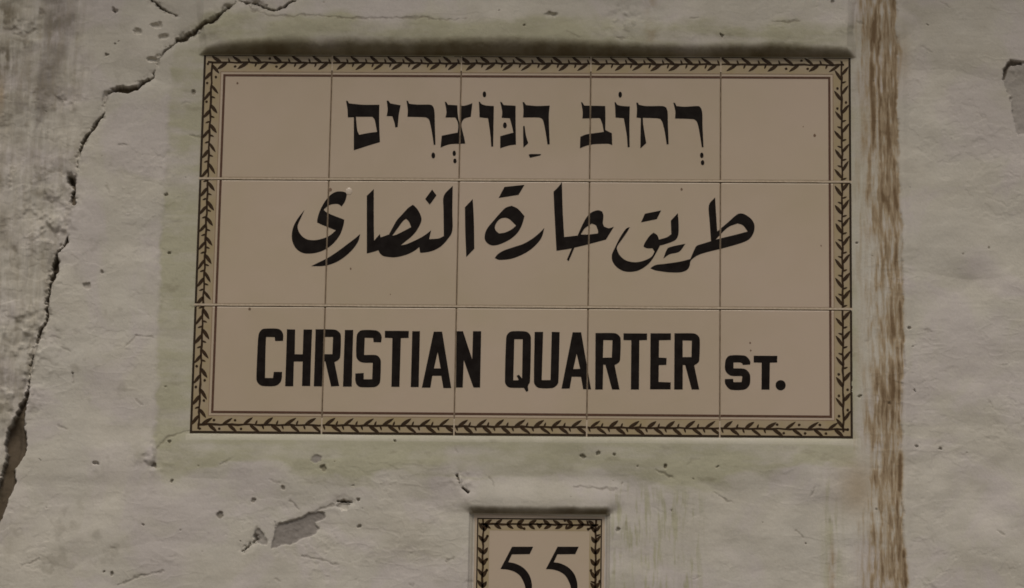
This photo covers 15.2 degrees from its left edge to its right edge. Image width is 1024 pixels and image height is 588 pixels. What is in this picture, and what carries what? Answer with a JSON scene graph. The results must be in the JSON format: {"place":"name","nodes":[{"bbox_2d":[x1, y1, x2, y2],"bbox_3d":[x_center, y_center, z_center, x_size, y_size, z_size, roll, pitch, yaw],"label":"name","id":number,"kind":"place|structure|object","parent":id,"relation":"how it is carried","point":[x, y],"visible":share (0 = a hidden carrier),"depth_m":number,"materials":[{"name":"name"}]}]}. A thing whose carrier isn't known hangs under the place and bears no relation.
{"place":"outdoors","nodes":[
{"label":"outdoors","id":0,"kind":"place"},
{"bbox_2d":[0,0,1023,587],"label":"plaster wall","id":1,"kind":"structure","parent":0,"point":[114,472],"depth_m":4.34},
{"bbox_2d":[190,55,852,437],"bbox_3d":[0.013,-0.057,4.378,0.750,0.452,0.009,0,-14,2],"label":"street sign","id":2,"kind":"object","parent":1,"relation":"attached to","point":[538,245],"visible":1,"depth_m":4.37,"materials":[{"name":"beige tile"}]},
{"bbox_2d":[473,514,604,587],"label":"number plaque","id":3,"kind":"object","parent":1,"relation":"attached to","point":[531,551],"visible":1,"depth_m":4.29,"materials":[{"name":"beige tile"}]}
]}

